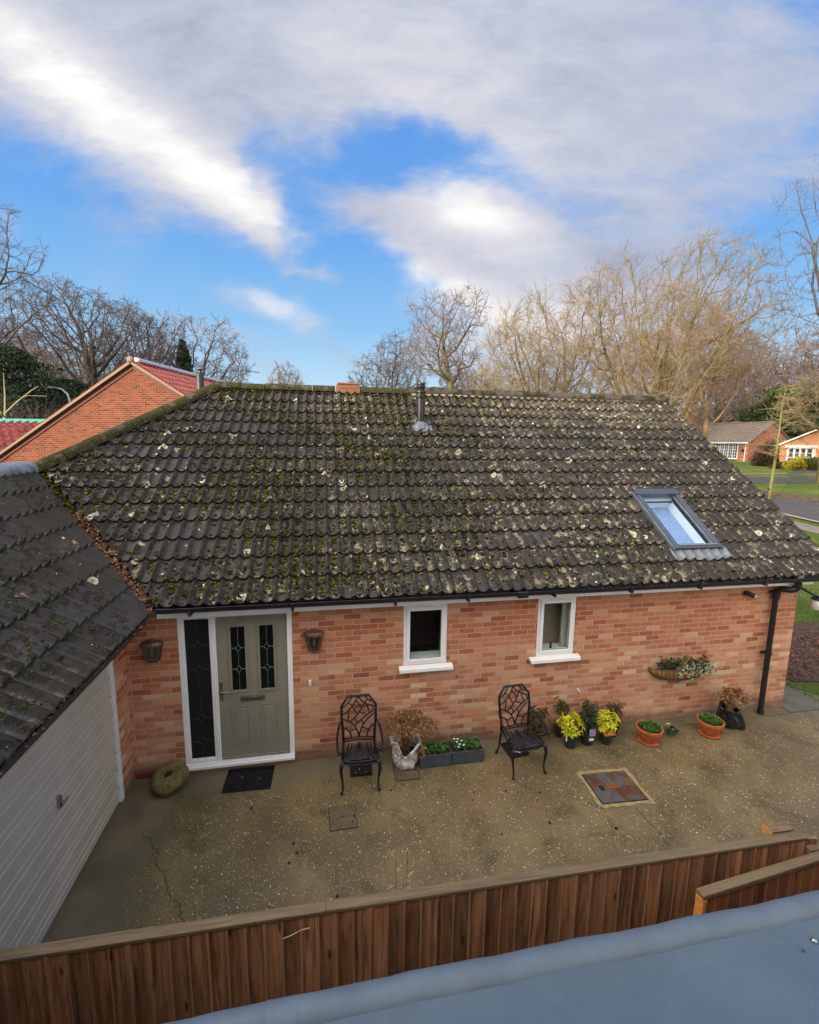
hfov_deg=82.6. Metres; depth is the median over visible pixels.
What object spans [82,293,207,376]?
oak
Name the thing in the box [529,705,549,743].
potted shrub
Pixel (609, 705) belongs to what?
potted shrub
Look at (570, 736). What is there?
potted shrub
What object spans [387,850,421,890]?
weed
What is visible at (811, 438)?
bungalow
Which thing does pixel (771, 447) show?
shrub
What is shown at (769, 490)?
sapling
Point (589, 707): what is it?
potted shrub
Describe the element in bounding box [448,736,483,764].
planter
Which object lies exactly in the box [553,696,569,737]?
potted shrub
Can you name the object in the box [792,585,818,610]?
hanging lamp
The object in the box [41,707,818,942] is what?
courtyard
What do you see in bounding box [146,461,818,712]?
ground
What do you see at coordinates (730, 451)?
window
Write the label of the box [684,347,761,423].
round tree
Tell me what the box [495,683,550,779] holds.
garden chair
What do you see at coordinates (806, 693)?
grass
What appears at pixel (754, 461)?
shrub
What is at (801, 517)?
kerb
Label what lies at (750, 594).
security light
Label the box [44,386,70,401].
street lamp
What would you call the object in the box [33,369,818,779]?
bungalow
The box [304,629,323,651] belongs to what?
wall lantern
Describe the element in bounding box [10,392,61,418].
thicket
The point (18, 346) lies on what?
round tree
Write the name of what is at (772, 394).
evergreen tree
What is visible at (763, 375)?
round tree
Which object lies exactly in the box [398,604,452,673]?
window
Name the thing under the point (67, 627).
garage
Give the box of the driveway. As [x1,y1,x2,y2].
[786,469,816,473]
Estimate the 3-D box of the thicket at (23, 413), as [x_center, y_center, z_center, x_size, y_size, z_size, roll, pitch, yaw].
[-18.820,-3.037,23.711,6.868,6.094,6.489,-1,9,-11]
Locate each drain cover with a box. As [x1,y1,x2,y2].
[329,804,357,831]
[392,763,419,781]
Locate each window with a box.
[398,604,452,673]
[529,597,580,663]
[715,444,738,458]
[785,445,817,459]
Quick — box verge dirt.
[761,490,818,502]
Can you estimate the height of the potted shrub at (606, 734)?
0.473 m
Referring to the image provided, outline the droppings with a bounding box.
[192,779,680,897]
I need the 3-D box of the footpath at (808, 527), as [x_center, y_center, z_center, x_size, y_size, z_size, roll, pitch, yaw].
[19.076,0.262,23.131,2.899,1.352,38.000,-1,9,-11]
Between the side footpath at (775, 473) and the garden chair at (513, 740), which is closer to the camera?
the garden chair at (513, 740)
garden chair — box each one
[336,694,383,794]
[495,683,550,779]
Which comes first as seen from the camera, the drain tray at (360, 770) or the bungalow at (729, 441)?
the drain tray at (360, 770)
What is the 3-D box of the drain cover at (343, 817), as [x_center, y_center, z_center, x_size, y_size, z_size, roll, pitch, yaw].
[-0.761,3.490,5.331,0.312,0.008,0.348,-1,9,-12]
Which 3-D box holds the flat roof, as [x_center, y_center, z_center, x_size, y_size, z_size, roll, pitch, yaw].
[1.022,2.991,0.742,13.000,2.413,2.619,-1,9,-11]
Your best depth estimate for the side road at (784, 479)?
36.02 m
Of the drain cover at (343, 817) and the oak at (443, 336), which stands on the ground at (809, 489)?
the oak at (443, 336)
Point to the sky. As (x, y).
(290, 171)
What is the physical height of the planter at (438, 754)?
0.249 m
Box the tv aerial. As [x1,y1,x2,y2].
[229,364,259,381]
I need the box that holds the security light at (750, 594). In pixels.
[743,590,756,598]
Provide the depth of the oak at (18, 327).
26.04 m
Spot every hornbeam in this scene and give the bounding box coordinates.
[468,269,635,394]
[549,223,809,427]
[649,313,779,438]
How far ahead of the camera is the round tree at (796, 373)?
71.74 m
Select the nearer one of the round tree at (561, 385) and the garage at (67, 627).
the garage at (67, 627)
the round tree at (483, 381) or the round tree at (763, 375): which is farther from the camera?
the round tree at (763, 375)
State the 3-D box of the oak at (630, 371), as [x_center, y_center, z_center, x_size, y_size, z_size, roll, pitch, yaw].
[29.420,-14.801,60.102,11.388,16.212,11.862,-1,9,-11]
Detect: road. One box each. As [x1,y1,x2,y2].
[747,477,818,482]
[766,496,818,520]
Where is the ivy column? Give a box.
[24,377,89,410]
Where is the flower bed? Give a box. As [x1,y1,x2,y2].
[786,622,818,680]
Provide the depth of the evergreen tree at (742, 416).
64.28 m
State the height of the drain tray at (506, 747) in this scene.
0.035 m
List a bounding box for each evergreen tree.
[724,383,818,436]
[738,410,787,421]
[766,385,818,438]
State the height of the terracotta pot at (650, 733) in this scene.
0.275 m
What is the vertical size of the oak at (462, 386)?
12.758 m
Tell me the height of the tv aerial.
4.927 m
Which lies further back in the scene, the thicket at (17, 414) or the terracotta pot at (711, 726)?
the thicket at (17, 414)
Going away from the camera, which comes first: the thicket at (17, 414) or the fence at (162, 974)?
the fence at (162, 974)
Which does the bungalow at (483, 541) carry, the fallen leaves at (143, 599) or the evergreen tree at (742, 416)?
the fallen leaves at (143, 599)
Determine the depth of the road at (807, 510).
27.05 m
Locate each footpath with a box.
[742,473,816,473]
[794,521,818,533]
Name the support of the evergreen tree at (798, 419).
on the ground at (809, 489)
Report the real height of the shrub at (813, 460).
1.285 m
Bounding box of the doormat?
[221,765,274,793]
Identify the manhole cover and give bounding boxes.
[576,767,654,808]
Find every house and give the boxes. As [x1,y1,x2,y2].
[0,356,226,462]
[692,407,743,423]
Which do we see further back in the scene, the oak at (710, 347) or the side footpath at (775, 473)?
the oak at (710, 347)
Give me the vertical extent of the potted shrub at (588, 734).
0.526 m
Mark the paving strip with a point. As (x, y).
(796, 700)
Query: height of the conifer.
10.995 m
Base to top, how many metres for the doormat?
0.022 m
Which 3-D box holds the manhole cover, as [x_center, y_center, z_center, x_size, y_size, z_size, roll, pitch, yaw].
[2.570,3.445,5.857,0.740,0.020,0.644,0,9,-8]
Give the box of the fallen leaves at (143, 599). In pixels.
[2,474,797,765]
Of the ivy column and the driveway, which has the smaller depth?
the ivy column
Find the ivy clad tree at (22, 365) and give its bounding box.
[0,343,85,418]
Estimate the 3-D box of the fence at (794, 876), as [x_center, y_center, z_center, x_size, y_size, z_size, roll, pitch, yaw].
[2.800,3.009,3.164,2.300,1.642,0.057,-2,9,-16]
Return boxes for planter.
[418,739,451,768]
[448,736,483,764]
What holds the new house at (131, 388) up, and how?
on the ground at (809, 489)
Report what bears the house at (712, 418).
on the ground at (809, 489)
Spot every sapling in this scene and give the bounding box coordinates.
[0,373,37,418]
[743,386,816,499]
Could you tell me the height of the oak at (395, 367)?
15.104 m
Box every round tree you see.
[0,312,57,412]
[0,321,79,408]
[39,335,111,381]
[265,361,304,384]
[467,373,496,389]
[545,372,581,392]
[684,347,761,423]
[711,331,790,413]
[734,337,818,420]
[754,338,818,400]
[764,318,818,394]
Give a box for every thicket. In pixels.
[0,393,57,418]
[0,397,61,418]
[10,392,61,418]
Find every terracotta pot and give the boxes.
[636,719,663,746]
[697,712,724,738]
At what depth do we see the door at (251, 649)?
6.02 m
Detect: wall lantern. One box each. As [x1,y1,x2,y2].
[140,639,163,662]
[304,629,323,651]
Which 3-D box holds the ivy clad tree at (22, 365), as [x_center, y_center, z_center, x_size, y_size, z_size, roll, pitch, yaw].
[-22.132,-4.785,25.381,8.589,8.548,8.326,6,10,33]
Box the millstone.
[151,760,188,796]
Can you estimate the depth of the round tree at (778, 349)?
86.37 m
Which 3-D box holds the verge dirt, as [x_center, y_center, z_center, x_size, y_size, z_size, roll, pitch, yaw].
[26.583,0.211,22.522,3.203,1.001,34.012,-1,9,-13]
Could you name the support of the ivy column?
on the ground at (809, 489)
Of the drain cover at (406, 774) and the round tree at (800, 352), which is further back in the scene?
the round tree at (800, 352)
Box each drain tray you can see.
[350,758,371,776]
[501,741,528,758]
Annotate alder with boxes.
[465,315,576,392]
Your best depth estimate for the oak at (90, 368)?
32.91 m
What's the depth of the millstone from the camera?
5.65 m
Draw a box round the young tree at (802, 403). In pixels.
[767,368,818,481]
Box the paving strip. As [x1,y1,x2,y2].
[782,684,818,711]
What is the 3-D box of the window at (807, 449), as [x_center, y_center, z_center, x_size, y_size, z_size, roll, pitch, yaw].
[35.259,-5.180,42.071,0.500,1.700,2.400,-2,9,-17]
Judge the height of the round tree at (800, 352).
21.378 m
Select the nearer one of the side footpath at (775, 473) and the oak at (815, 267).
the oak at (815, 267)
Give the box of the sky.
[0,0,818,410]
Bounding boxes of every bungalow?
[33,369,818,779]
[692,421,789,461]
[775,429,818,461]
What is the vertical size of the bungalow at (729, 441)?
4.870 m
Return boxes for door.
[0,667,118,948]
[215,614,289,758]
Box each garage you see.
[0,419,44,450]
[0,461,156,948]
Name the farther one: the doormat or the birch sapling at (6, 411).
the birch sapling at (6, 411)
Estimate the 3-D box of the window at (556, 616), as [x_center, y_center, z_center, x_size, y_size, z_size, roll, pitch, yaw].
[2.072,1.611,6.815,0.770,1.040,0.427,-1,9,-11]
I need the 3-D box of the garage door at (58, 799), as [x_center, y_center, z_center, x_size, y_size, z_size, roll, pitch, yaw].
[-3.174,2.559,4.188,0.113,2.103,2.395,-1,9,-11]
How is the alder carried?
on the ground at (809, 489)
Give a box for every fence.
[0,821,818,1023]
[693,851,818,914]
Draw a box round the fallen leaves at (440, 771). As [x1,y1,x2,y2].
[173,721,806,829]
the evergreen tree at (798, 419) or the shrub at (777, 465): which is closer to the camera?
the shrub at (777, 465)
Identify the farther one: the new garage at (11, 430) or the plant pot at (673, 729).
the new garage at (11, 430)
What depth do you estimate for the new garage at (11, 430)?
16.30 m
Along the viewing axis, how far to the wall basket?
7.05 m
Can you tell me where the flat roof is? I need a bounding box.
[163,890,818,1023]
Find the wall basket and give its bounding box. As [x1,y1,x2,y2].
[648,652,721,680]
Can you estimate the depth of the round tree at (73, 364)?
57.26 m
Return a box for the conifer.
[172,339,192,371]
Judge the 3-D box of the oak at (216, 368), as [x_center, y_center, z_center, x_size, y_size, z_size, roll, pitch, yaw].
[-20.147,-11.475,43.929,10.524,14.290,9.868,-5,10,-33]
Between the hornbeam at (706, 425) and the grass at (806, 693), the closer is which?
the grass at (806, 693)
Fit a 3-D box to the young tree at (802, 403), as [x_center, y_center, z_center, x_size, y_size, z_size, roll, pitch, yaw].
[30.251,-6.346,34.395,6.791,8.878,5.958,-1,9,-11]
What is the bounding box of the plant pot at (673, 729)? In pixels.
[664,723,678,735]
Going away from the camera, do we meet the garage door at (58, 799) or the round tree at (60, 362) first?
the garage door at (58, 799)
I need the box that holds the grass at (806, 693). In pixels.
[785,581,818,701]
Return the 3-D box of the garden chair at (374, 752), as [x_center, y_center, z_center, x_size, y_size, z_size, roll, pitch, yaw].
[-0.631,2.913,5.893,0.590,0.991,0.573,-1,9,-9]
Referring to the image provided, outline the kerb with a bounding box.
[784,513,818,521]
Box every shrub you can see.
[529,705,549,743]
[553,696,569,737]
[557,710,585,748]
[578,708,600,745]
[581,699,598,727]
[596,710,620,744]
[605,701,622,736]
[749,441,778,465]
[758,438,782,465]
[768,462,783,468]
[779,455,814,469]
[797,456,817,469]
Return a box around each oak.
[0,204,61,363]
[0,271,179,386]
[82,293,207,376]
[149,312,255,383]
[346,328,428,387]
[397,279,492,388]
[438,356,504,389]
[592,329,692,397]
[631,290,757,423]
[767,154,818,396]
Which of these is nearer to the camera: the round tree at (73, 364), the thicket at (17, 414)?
the thicket at (17, 414)
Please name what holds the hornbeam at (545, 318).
on the ground at (809, 489)
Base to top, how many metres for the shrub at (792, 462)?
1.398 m
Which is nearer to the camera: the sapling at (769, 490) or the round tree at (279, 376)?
the sapling at (769, 490)

